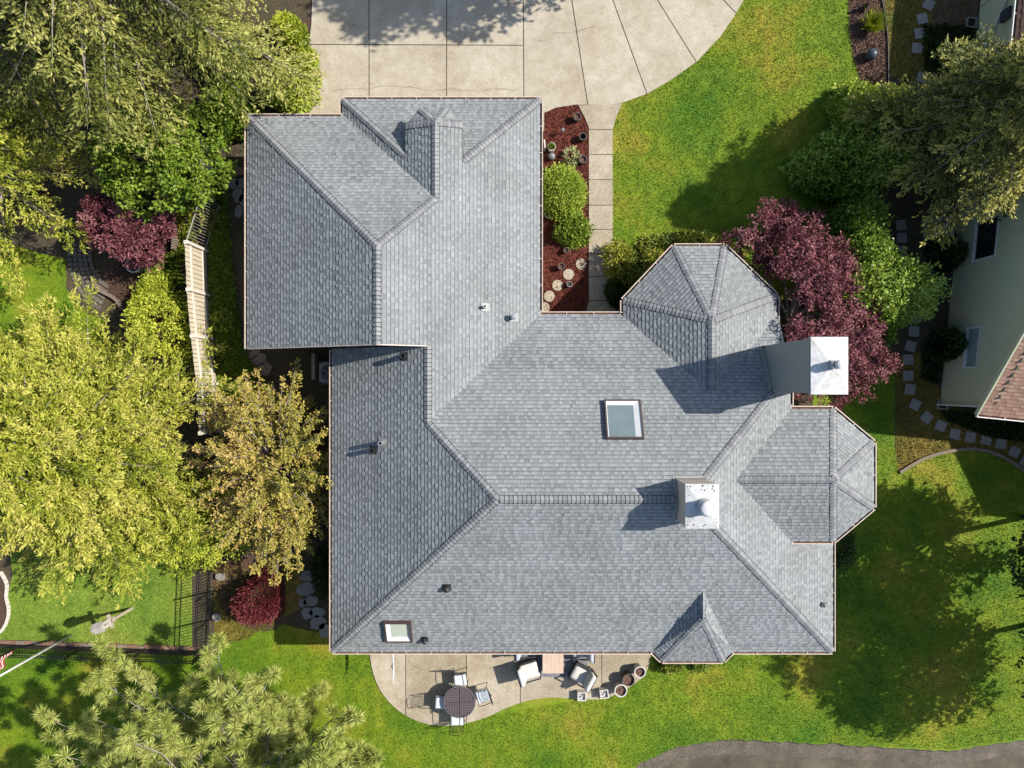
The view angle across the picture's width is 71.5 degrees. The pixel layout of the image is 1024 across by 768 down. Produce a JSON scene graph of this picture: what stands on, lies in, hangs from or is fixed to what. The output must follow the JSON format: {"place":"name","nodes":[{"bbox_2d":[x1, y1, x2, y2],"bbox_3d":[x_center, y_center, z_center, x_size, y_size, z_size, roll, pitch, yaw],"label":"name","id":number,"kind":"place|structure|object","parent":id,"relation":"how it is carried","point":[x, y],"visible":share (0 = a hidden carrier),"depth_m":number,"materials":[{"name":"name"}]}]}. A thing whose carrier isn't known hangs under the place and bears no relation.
{"place":"outdoors","nodes":[
{"label":"outdoors","id":0,"kind":"place"},
{"bbox_2d":[0,576,6,629],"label":"corner bed","id":1,"kind":"object","parent":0,"point":[3,611],"visible":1,"depth_m":27.79,"materials":[{"name":"brown plant"}]},
{"bbox_2d":[0,571,10,633],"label":"stone edging","id":2,"kind":"object","parent":1,"relation":"on","point":[6,582],"visible":1,"depth_m":27.71,"materials":[{"name":"beige stone"}]},
{"bbox_2d":[0,242,104,383],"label":"lawn","id":3,"kind":"structure","parent":0,"point":[28,268],"depth_m":27.79,"materials":[{"name":"green plant"}]},
{"bbox_2d":[65,242,121,319],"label":"cobble path","id":4,"kind":"structure","parent":0,"point":[77,263],"depth_m":27.76,"materials":[{"name":"stone"}]},
{"bbox_2d":[0,537,192,645],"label":"lawn","id":5,"kind":"structure","parent":0,"point":[102,607],"depth_m":27.79,"materials":[{"name":"green plant"}]},
{"bbox_2d":[0,634,72,676],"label":"flagpole","id":6,"kind":"object","parent":5,"relation":"on","point":[2,662],"visible":1,"depth_m":24.95,"materials":[{"name":"white metal"}]},
{"bbox_2d":[90,607,133,634],"bbox_3d":[-14.818,8.750,26.570,0.440,2.460,0.520,-20,90,0],"label":"birdhouse","id":7,"kind":"object","parent":5,"relation":"on","point":[98,627],"visible":1,"depth_m":25.79,"materials":[{"name":"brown wood"}]},
{"bbox_2d":[137,484,257,583],"bbox_3d":[-12.026,5.338,26.700,4.678,2.268,4.212,-34,90,0],"label":"juniper","id":8,"kind":"object","parent":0,"point":[202,555],"visible":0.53,"depth_m":26.48,"materials":[{"name":"green plant"}]},
{"bbox_2d":[0,0,980,655],"bbox_3d":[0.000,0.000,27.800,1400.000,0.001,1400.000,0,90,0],"label":"ground","id":9,"kind":"structure","parent":0,"point":[906,208],"depth_m":27.80,"materials":[{"name":"green plant"}]},
{"bbox_2d":[0,88,104,296],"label":"conifer","id":10,"kind":"object","parent":9,"relation":"on","point":[31,192],"visible":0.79,"depth_m":24.90,"materials":[{"name":"green plant"}]},
{"bbox_2d":[0,0,143,169],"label":"conifer","id":11,"kind":"object","parent":9,"relation":"on","point":[49,109],"visible":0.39,"depth_m":23.39,"materials":[{"name":"green plant"}]},
{"bbox_2d":[0,640,195,651],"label":"brick edging","id":12,"kind":"object","parent":9,"relation":"on","point":[78,644],"visible":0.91,"depth_m":27.72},
{"bbox_2d":[0,644,208,664],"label":"iron fence","id":13,"kind":"object","parent":9,"relation":"on","point":[84,657],"visible":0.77,"depth_m":26.97,"materials":[{"name":"black metal"}]},
{"bbox_2d":[0,272,238,609],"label":"conifer","id":14,"kind":"object","parent":9,"relation":"on","point":[40,458],"visible":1,"depth_m":23.20,"materials":[{"name":"green plant"}]},
{"bbox_2d":[81,75,158,137],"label":"bush","id":15,"kind":"object","parent":9,"relation":"on","point":[93,108],"visible":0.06,"depth_m":27.13,"materials":[{"name":"green plant"}]},
{"bbox_2d":[97,188,204,357],"bbox_3d":[-13.201,-4.383,27.788,4.168,0.001,6.052,45,90,0],"label":"side bed","id":16,"kind":"object","parent":9,"relation":"on","point":[105,271],"visible":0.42,"depth_m":27.79,"materials":[{"name":"brown soil"}]},
{"bbox_2d":[90,276,124,309],"bbox_3d":[-15.778,-3.522,27.700,1.777,0.200,0.316,44,90,0],"label":"stone edging","id":17,"kind":"object","parent":16,"relation":"on","point":[116,300],"visible":0.88,"depth_m":27.60,"materials":[{"name":"beige stone"}]},
{"bbox_2d":[72,183,181,271],"bbox_3d":[-14.203,-5.921,26.405,3.690,2.800,3.298,18,90,0],"label":"purple tree","id":18,"kind":"object","parent":16,"relation":"on","point":[118,239],"visible":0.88,"depth_m":25.75,"materials":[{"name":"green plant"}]},
{"bbox_2d":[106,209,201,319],"bbox_3d":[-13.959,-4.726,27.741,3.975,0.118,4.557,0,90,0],"label":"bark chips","id":19,"kind":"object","parent":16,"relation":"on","point":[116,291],"visible":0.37,"depth_m":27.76,"materials":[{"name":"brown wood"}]},
{"bbox_2d":[120,269,211,360],"bbox_3d":[-13.084,-2.721,26.324,2.991,3.353,3.784,0,90,0],"label":"bush","id":20,"kind":"object","parent":16,"relation":"on","point":[145,293],"visible":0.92,"depth_m":26.37,"materials":[{"name":"green plant"}]},
{"bbox_2d":[158,251,179,272],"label":"garden plant","id":21,"kind":"object","parent":16,"relation":"on","point":[172,261],"visible":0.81,"depth_m":27.52,"materials":[{"name":"green plant"}]},
{"bbox_2d":[164,269,185,289],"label":"bush","id":22,"kind":"object","parent":16,"relation":"on","point":[169,275],"visible":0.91,"depth_m":27.40,"materials":[{"name":"green plant"}]},
{"bbox_2d":[169,243,193,264],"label":"garden plant","id":23,"kind":"object","parent":16,"relation":"on","point":[177,253],"visible":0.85,"depth_m":27.55,"materials":[{"name":"green plant"}]},
{"bbox_2d":[175,208,197,230],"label":"garden plant","id":24,"kind":"object","parent":16,"relation":"on","point":[180,222],"visible":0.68,"depth_m":27.48,"materials":[{"name":"green plant"}]},
{"bbox_2d":[178,229,198,245],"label":"garden plant","id":25,"kind":"object","parent":16,"relation":"on","point":[182,235],"visible":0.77,"depth_m":27.55,"materials":[{"name":"green plant"}]},
{"bbox_2d":[84,96,237,227],"bbox_3d":[-12.269,-7.962,25.514,5.093,4.578,4.705,0,90,0],"label":"leafy tree","id":26,"kind":"object","parent":9,"relation":"on","point":[114,170],"visible":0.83,"depth_m":24.60,"materials":[{"name":"green plant"}]},
{"bbox_2d":[0,0,327,163],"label":"conifer","id":27,"kind":"object","parent":9,"relation":"on","point":[168,18],"visible":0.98,"depth_m":21.72,"materials":[{"name":"green plant"}]},
{"bbox_2d":[183,240,219,434],"bbox_3d":[-11.654,-1.692,26.875,0.222,1.850,7.131,-5,90,0],"label":"board fence","id":28,"kind":"object","parent":9,"relation":"on","point":[193,292],"visible":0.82,"depth_m":26.70,"materials":[{"name":"beige wood"}]},
{"bbox_2d":[186,201,219,247],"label":"bar gate","id":29,"kind":"structure","parent":28,"relation":"attached to","point":[201,226],"depth_m":26.79,"materials":[{"name":"metal"}]},
{"bbox_2d":[192,562,212,661],"bbox_3d":[-11.797,8.657,27.105,0.062,1.390,3.365,2,90,0],"label":"iron fence","id":30,"kind":"object","parent":9,"relation":"on","point":[205,622],"visible":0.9,"depth_m":26.84,"materials":[{"name":"black metal"}]},
{"bbox_2d":[195,208,224,235],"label":"garden plant","id":31,"kind":"object","parent":9,"relation":"on","point":[212,229],"visible":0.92,"depth_m":27.49,"materials":[{"name":"green plant"}]},
{"bbox_2d":[209,307,237,333],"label":"garden plant","id":32,"kind":"object","parent":9,"relation":"on","point":[216,315],"visible":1,"depth_m":27.48,"materials":[{"name":"green plant"}]},
{"bbox_2d":[189,15,259,92],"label":"bush","id":33,"kind":"object","parent":9,"relation":"on","point":[212,77],"visible":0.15,"depth_m":27.16,"materials":[{"name":"green plant"}]},
{"bbox_2d":[192,82,265,144],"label":"bush","id":34,"kind":"object","parent":9,"relation":"on","point":[205,108],"visible":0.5,"depth_m":27.07,"materials":[{"name":"green plant"}]},
{"bbox_2d":[205,189,267,412],"bbox_3d":[-10.913,-3.277,27.700,2.081,0.215,8.850,-7,90,0],"label":"ground cover","id":35,"kind":"object","parent":9,"relation":"on","point":[242,358],"visible":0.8,"depth_m":27.72,"materials":[{"name":"green plant"}]},
{"bbox_2d":[184,357,332,585],"bbox_3d":[-8.916,3.207,25.552,5.881,4.509,8.326,0,90,0],"label":"tan tree","id":36,"kind":"object","parent":9,"relation":"on","point":[286,508],"visible":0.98,"depth_m":25.24,"materials":[{"name":"brown plant"}]},
{"bbox_2d":[214,563,305,642],"bbox_3d":[-9.820,8.582,27.796,3.628,0.001,3.152,0,90,0],"label":"mossy corner","id":37,"kind":"object","parent":9,"relation":"on","point":[225,626],"visible":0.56,"depth_m":27.80,"materials":[{"name":"green plant"}]},
{"bbox_2d":[212,556,285,631],"bbox_3d":[-10.275,8.206,27.792,2.877,0.001,2.938,0,90,0],"label":"shrub bed","id":38,"kind":"object","parent":37,"relation":"on","point":[245,561],"visible":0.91,"depth_m":27.79,"materials":[{"name":"brown soil"}]},
{"bbox_2d":[229,566,286,626],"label":"crimson bush","id":39,"kind":"object","parent":38,"relation":"on","point":[260,614],"visible":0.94,"depth_m":26.85,"materials":[{"name":"red plant"}]},
{"bbox_2d":[213,563,303,642],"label":"moss tufts","id":40,"kind":"object","parent":38,"relation":"on","point":[240,584],"visible":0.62,"depth_m":27.77,"materials":[{"name":"plant"}]},
{"bbox_2d":[269,19,309,112],"bbox_3d":[-8.595,-12.388,27.788,0.988,0.001,3.968,13,90,0],"label":"hedge strip","id":41,"kind":"object","parent":9,"relation":"on","point":[303,21],"visible":0.17,"depth_m":27.79,"materials":[{"name":"brown plant"}]},
{"bbox_2d":[268,8,310,57],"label":"hedge bush","id":42,"kind":"object","parent":41,"relation":"on","point":[281,19],"visible":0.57,"depth_m":26.55,"materials":[{"name":"green plant"}]},
{"bbox_2d":[258,52,322,112],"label":"hedge bush","id":43,"kind":"object","parent":41,"relation":"on","point":[277,104],"visible":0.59,"depth_m":26.92,"materials":[{"name":"green plant"}]},
{"bbox_2d":[285,46,320,108],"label":"hedge bush","id":44,"kind":"object","parent":41,"relation":"on","point":[308,50],"visible":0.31,"depth_m":27.03,"materials":[{"name":"green plant"}]},
{"bbox_2d":[296,581,314,595],"bbox_3d":[-8.058,8.012,27.771,0.766,0.050,0.517,-22,90,0],"label":"flagstone","id":45,"kind":"object","parent":9,"relation":"on","point":[306,588],"visible":0.88,"depth_m":27.75,"materials":[{"name":"grey stone"}]},
{"bbox_2d":[312,354,318,379],"bbox_3d":[-7.623,-0.668,27.525,0.120,0.550,1.000,0,90,0],"label":"short screen","id":46,"kind":"object","parent":9,"relation":"on","point":[315,366],"visible":1,"depth_m":27.37,"materials":[{"name":"grey wood"}]},
{"bbox_2d":[307,539,328,602],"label":"bush","id":47,"kind":"object","parent":9,"relation":"on","point":[321,585],"visible":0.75,"depth_m":27.17,"materials":[{"name":"green plant"}]},
{"bbox_2d":[319,361,328,383],"bbox_3d":[-6.963,-0.438,27.410,0.910,0.780,0.910,0,90,0],"label":"air conditioner","id":48,"kind":"object","parent":9,"relation":"on","point":[323,372],"visible":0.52,"depth_m":27.05,"materials":[{"name":"grey metal"}]},
{"bbox_2d":[244,96,876,663],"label":"house","id":49,"kind":"structure","parent":9,"relation":"on","point":[660,466],"depth_m":23.69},
{"bbox_2d":[543,105,589,311],"bbox_3d":[2.064,-6.768,27.790,1.876,0.001,8.282,0,90,0],"label":"mulch bed","id":50,"kind":"object","parent":9,"relation":"on","point":[558,137],"visible":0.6,"depth_m":27.79,"materials":[{"name":"brown wood"}]},
{"bbox_2d":[543,161,588,222],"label":"round bush","id":51,"kind":"object","parent":50,"relation":"on","point":[572,180],"visible":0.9,"depth_m":26.90,"materials":[{"name":"green plant"}]},
{"bbox_2d":[561,145,581,167],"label":"variegated plant","id":52,"kind":"object","parent":50,"relation":"on","point":[573,150],"visible":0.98,"depth_m":27.56,"materials":[{"name":"green plant"}]},
{"bbox_2d":[550,212,595,249],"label":"bush","id":53,"kind":"object","parent":50,"relation":"on","point":[567,222],"visible":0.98,"depth_m":27.32,"materials":[{"name":"green plant"}]},
{"bbox_2d":[603,277,627,309],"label":"bush","id":54,"kind":"object","parent":9,"relation":"on","point":[619,291],"visible":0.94,"depth_m":27.39,"materials":[{"name":"green plant"}]},
{"bbox_2d":[716,195,902,411],"bbox_3d":[10.708,-2.829,25.812,4.688,3.985,8.511,-23,90,0],"label":"purple maple","id":55,"kind":"object","parent":9,"relation":"on","point":[784,221],"visible":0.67,"depth_m":24.78,"materials":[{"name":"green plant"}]},
{"bbox_2d":[805,256,915,357],"bbox_3d":[12.928,-2.758,25.935,3.205,4.071,3.966,-12,90,0],"label":"hedge bush","id":56,"kind":"object","parent":9,"relation":"on","point":[891,310],"visible":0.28,"depth_m":24.94,"materials":[{"name":"green plant"}]},
{"bbox_2d":[848,0,886,84],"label":"bark strip","id":57,"kind":"object","parent":9,"relation":"on","point":[865,46],"visible":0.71,"depth_m":27.79,"materials":[{"name":"brown wood"}]},
{"bbox_2d":[848,0,887,85],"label":"bark chips","id":58,"kind":"object","parent":57,"relation":"on","point":[868,37],"visible":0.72,"depth_m":27.76,"materials":[{"name":"brown wood"}]},
{"bbox_2d":[859,5,889,33],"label":"grass clump","id":59,"kind":"object","parent":57,"relation":"on","point":[873,24],"visible":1,"depth_m":27.35,"materials":[{"name":"green plant"}]},
{"bbox_2d":[815,246,954,329],"bbox_3d":[13.716,-3.574,26.075,4.142,3.830,3.856,0,90,0],"label":"hedge bush","id":60,"kind":"object","parent":9,"relation":"on","point":[922,292],"visible":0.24,"depth_m":25.21,"materials":[{"name":"green plant"}]},
{"bbox_2d":[840,21,1023,249],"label":"dark conifer","id":61,"kind":"object","parent":9,"relation":"on","point":[984,108],"visible":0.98,"depth_m":23.29,"materials":[{"name":"green plant"}]},
{"bbox_2d":[923,216,953,240],"bbox_3d":[16.482,-6.038,27.410,0.860,0.780,0.860,0,90,0],"label":"air conditioner","id":62,"kind":"object","parent":9,"relation":"on","point":[936,218],"visible":0.27,"depth_m":27.05,"materials":[{"name":"grey metal"}]},
{"bbox_2d":[923,235,970,273],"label":"bush","id":63,"kind":"object","parent":9,"relation":"on","point":[957,256],"visible":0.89,"depth_m":27.13,"materials":[{"name":"green plant"}]},
{"bbox_2d":[925,325,969,364],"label":"bush","id":64,"kind":"object","parent":9,"relation":"on","point":[947,344],"visible":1,"depth_m":27.06,"materials":[{"name":"green plant"}]},
{"bbox_2d":[895,352,1023,468],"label":"moss strip","id":65,"kind":"object","parent":9,"relation":"on","point":[917,427],"visible":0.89,"depth_m":27.80,"materials":[{"name":"green plant"}]},
{"bbox_2d":[921,343,942,384],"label":"ground cover","id":66,"kind":"object","parent":65,"relation":"on","point":[933,370],"visible":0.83,"depth_m":27.71,"materials":[{"name":"green plant"}]},
{"bbox_2d":[894,351,1023,469],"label":"moss tufts","id":67,"kind":"object","parent":65,"relation":"on","point":[934,435],"visible":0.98,"depth_m":27.77,"materials":[{"name":"green plant"}]},
{"bbox_2d":[940,408,1023,442],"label":"ground cover","id":68,"kind":"object","parent":65,"relation":"on","point":[1009,431],"visible":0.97,"depth_m":27.70,"materials":[{"name":"black plant"}]},
{"bbox_2d":[936,0,1023,421],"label":"neighbour house","id":69,"kind":"structure","parent":9,"relation":"on","point":[984,373],"depth_m":25.44,"materials":[{"name":"green"}]},
{"bbox_2d":[962,326,981,368],"bbox_3d":[16.924,-1.345,26.165,0.076,0.770,1.580,6,90,0],"label":"window","id":70,"kind":"structure","parent":69,"relation":"in","point":[971,353],"depth_m":26.18,"materials":[{"name":"glass"}]},
{"bbox_2d":[971,214,999,262],"bbox_3d":[17.325,-5.321,26.015,0.076,1.270,1.580,6,90,0],"label":"window","id":71,"kind":"structure","parent":69,"relation":"in","point":[985,235],"depth_m":26.05,"materials":[{"name":"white glass"}]},
{"bbox_2d":[370,655,650,725],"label":"patio","id":72,"kind":"structure","parent":0,"point":[414,685],"depth_m":27.75,"materials":[{"name":"beige concrete"}]},
{"bbox_2d":[430,689,446,713],"bbox_3d":[-2.760,12.208,27.244,0.658,1.015,0.586,4,90,0],"label":"patio chair","id":73,"kind":"object","parent":72,"relation":"on","point":[438,702],"visible":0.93,"depth_m":27.23,"materials":[{"name":"grey fabric"}]},
{"bbox_2d":[449,715,464,735],"bbox_3d":[-2.110,12.908,27.244,0.586,1.015,0.658,-2,90,0],"label":"patio chair","id":74,"kind":"object","parent":72,"relation":"on","point":[456,721],"visible":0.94,"depth_m":27.23,"materials":[{"name":"grey fabric"}]},
{"bbox_2d":[443,686,475,717],"bbox_3d":[-1.998,12.108,27.408,1.220,0.699,1.220,0,90,0],"label":"dining table","id":75,"kind":"object","parent":72,"relation":"on","point":[459,702],"visible":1,"depth_m":27.06,"materials":[{"name":"black metal"}]},
{"bbox_2d":[452,668,468,686],"bbox_3d":[-1.996,11.270,27.244,0.586,1.015,0.658,-5,90,0],"label":"patio chair","id":76,"kind":"object","parent":72,"relation":"on","point":[460,678],"visible":1,"depth_m":27.23,"materials":[{"name":"grey fabric"}]},
{"bbox_2d":[474,682,492,706],"bbox_3d":[-1.075,11.948,27.244,0.658,1.015,0.586,-17,90,0],"label":"patio chair","id":77,"kind":"object","parent":72,"relation":"on","point":[483,695],"visible":1,"depth_m":27.23,"materials":[{"name":"grey fabric"}]},
{"bbox_2d":[518,655,587,676],"bbox_3d":[1.600,10.510,27.743,2.700,0.010,1.820,0,90,0],"label":"outdoor rug","id":78,"kind":"object","parent":72,"relation":"on","point":[568,662],"visible":0.07,"depth_m":27.74,"materials":[{"name":"grey fabric"}]},
{"bbox_2d":[515,658,541,687],"bbox_3d":[0.629,11.048,27.308,0.870,0.860,0.750,-17,90,0],"label":"lounge chair","id":79,"kind":"object","parent":78,"relation":"on","point":[526,670],"visible":0.98,"depth_m":27.33,"materials":[{"name":"fabric"}]},
{"bbox_2d":[543,655,562,672],"bbox_3d":[1.570,10.350,27.468,0.796,0.540,1.440,0,90,0],"label":"coffee table","id":80,"kind":"object","parent":78,"relation":"on","point":[552,663],"visible":0.41,"depth_m":27.20,"materials":[{"name":"brown wood"}]},
{"bbox_2d":[568,660,597,692],"bbox_3d":[2.704,11.205,27.308,0.870,0.860,0.750,28,90,0],"label":"lounge chair","id":81,"kind":"object","parent":78,"relation":"on","point":[585,676],"visible":0.99,"depth_m":27.33,"materials":[{"name":"fabric"}]},
{"bbox_2d":[614,681,626,696],"bbox_3d":[4.177,11.769,27.520,0.490,0.500,0.490,0,90,0],"label":"planter pot","id":82,"kind":"object","parent":72,"relation":"on","point":[620,689],"visible":1,"depth_m":27.37,"materials":[{"name":"ceramic"}]},
{"bbox_2d":[0,366,1023,767],"bbox_3d":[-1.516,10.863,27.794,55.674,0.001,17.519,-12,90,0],"label":"back lawn","id":83,"kind":"structure","parent":0,"point":[968,498],"depth_m":27.79,"materials":[{"name":"green plant"}]},
{"bbox_2d":[31,630,385,767],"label":"pine tree","id":84,"kind":"object","parent":83,"relation":"on","point":[272,726],"visible":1,"depth_m":23.00,"materials":[{"name":"green plant"}]},
{"bbox_2d":[657,662,686,675],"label":"bush","id":85,"kind":"object","parent":83,"relation":"on","point":[668,669],"visible":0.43,"depth_m":27.40,"materials":[{"name":"green plant"}]},
{"bbox_2d":[836,528,857,571],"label":"bush","id":86,"kind":"object","parent":83,"relation":"on","point":[844,558],"visible":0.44,"depth_m":26.82,"materials":[{"name":"green plant"}]},
{"bbox_2d":[899,447,1023,473],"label":"curved kerb","id":87,"kind":"structure","parent":83,"relation":"on","point":[921,459],"depth_m":27.70,"materials":[{"name":"grey concrete"}]},
{"bbox_2d":[1005,515,1023,599],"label":"shade tree","id":88,"kind":"object","parent":83,"relation":"on","point":[1019,577],"visible":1,"depth_m":23.76,"materials":[{"name":"green plant"}]},
{"bbox_2d":[300,0,742,130],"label":"driveway","id":89,"kind":"structure","parent":0,"point":[552,54],"depth_m":27.75,"materials":[{"name":"concrete"}]},
{"bbox_2d":[578,103,621,311],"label":"walkway","id":90,"kind":"structure","parent":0,"point":[600,120],"depth_m":27.75,"materials":[{"name":"beige concrete"}]},
{"bbox_2d":[613,253,654,313],"bbox_3d":[5.217,-4.128,27.789,2.577,0.001,2.752,0,90,0],"label":"entry bed","id":91,"kind":"object","parent":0,"point":[619,261],"depth_m":27.79,"materials":[{"name":"red soil"}]},
{"bbox_2d":[599,237,665,289],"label":"bush","id":92,"kind":"object","parent":91,"relation":"on","point":[635,263],"visible":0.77,"depth_m":26.98,"materials":[{"name":"green plant"}]},
{"bbox_2d":[613,0,858,299],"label":"front lawn","id":93,"kind":"structure","parent":0,"point":[627,187],"depth_m":27.79,"materials":[{"name":"green plant"}]},
{"bbox_2d":[633,227,745,261],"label":"bush","id":94,"kind":"object","parent":93,"relation":"on","point":[662,241],"visible":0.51,"depth_m":27.30,"materials":[{"name":"green plant"}]},
{"bbox_2d":[773,189,897,247],"bbox_3d":[12.399,-5.830,26.466,4.759,3.136,3.204,0,90,0],"label":"hedge bush","id":95,"kind":"object","parent":93,"relation":"on","point":[853,211],"visible":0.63,"depth_m":25.99,"materials":[{"name":"green plant"}]},
{"bbox_2d":[811,106,883,172],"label":"hedge bush","id":96,"kind":"object","parent":93,"relation":"on","point":[843,126],"visible":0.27,"depth_m":26.18,"materials":[{"name":"green plant"}]},
{"bbox_2d":[777,111,918,206],"bbox_3d":[12.623,-8.475,26.179,4.714,3.677,3.411,0,90,0],"label":"hedge bush","id":97,"kind":"object","parent":93,"relation":"on","point":[842,189],"visible":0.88,"depth_m":25.89,"materials":[{"name":"green plant"}]},
{"bbox_2d":[806,220,897,282],"bbox_3d":[12.698,-4.780,26.224,2.145,3.584,3.323,40,90,0],"label":"hedge bush","id":98,"kind":"object","parent":93,"relation":"on","point":[878,244],"visible":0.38,"depth_m":25.29,"materials":[{"name":"green plant"}]},
{"bbox_2d":[823,77,915,137],"bbox_3d":[13.395,-10.226,26.089,2.651,3.813,3.065,0,90,0],"label":"hedge bush","id":99,"kind":"object","parent":93,"relation":"on","point":[837,106],"visible":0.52,"depth_m":26.17,"materials":[{"name":"green plant"}]},
{"bbox_2d":[635,739,1023,767],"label":"path","id":100,"kind":"structure","parent":0,"point":[819,751],"depth_m":27.99,"materials":[{"name":"grey concrete"}]},
{"bbox_2d":[662,754,1023,767],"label":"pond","id":101,"kind":"structure","parent":0,"point":[758,761],"depth_m":28.06,"materials":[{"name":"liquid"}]},
{"bbox_2d":[885,0,937,82],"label":"mossy ground","id":102,"kind":"structure","parent":0,"point":[900,43],"depth_m":27.80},
{"bbox_2d":[885,0,973,79],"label":"moss tufts","id":103,"kind":"object","parent":102,"relation":"on","point":[935,23],"visible":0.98,"depth_m":27.77,"materials":[{"name":"green plant"}]},
{"bbox_2d":[921,22,975,74],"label":"ground cover","id":104,"kind":"object","parent":102,"relation":"on","point":[959,32],"visible":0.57,"depth_m":27.72,"materials":[{"name":"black plant"}]},
{"bbox_2d":[932,0,977,35],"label":"bark patch","id":105,"kind":"object","parent":102,"relation":"on","point":[966,11],"visible":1,"depth_m":27.79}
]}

